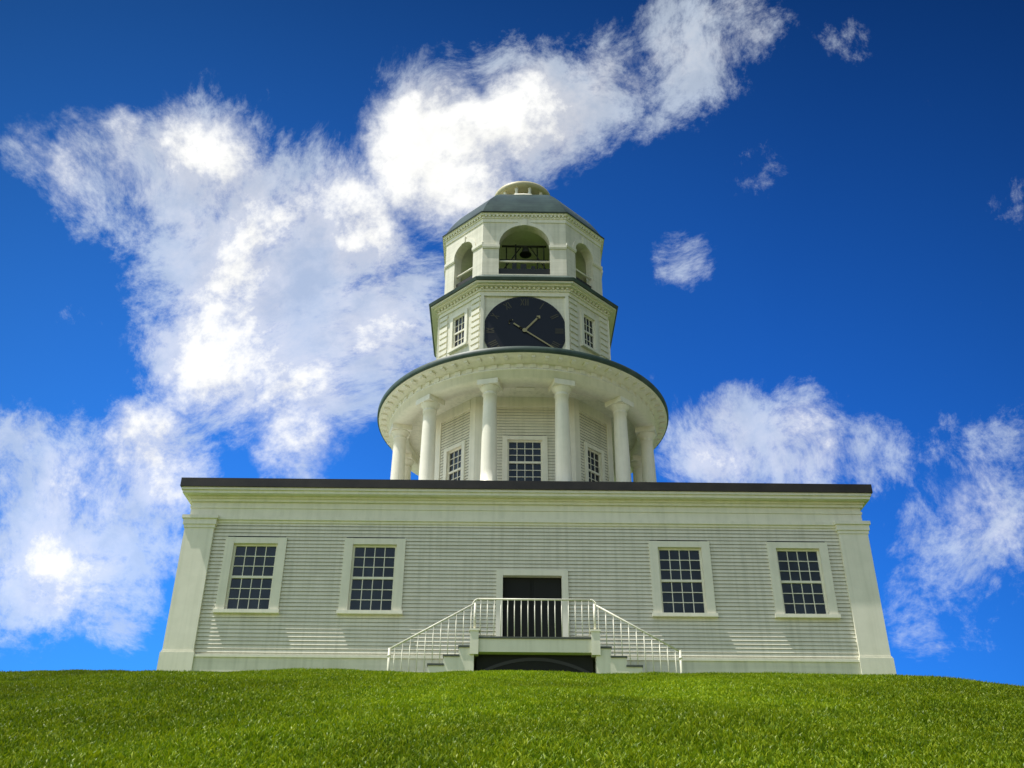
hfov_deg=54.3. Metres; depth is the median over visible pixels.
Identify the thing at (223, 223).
sky
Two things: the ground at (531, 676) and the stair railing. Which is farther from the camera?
the stair railing
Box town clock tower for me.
[377,181,668,481]
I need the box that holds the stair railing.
[387,598,682,672]
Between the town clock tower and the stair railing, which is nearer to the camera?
the stair railing
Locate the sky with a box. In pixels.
[0,0,1023,685]
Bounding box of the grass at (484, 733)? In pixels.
[0,692,1023,767]
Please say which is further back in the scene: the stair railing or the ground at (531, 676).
the stair railing
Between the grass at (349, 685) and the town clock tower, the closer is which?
the grass at (349, 685)
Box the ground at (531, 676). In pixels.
[0,667,947,682]
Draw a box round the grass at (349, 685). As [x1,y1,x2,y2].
[0,670,1023,705]

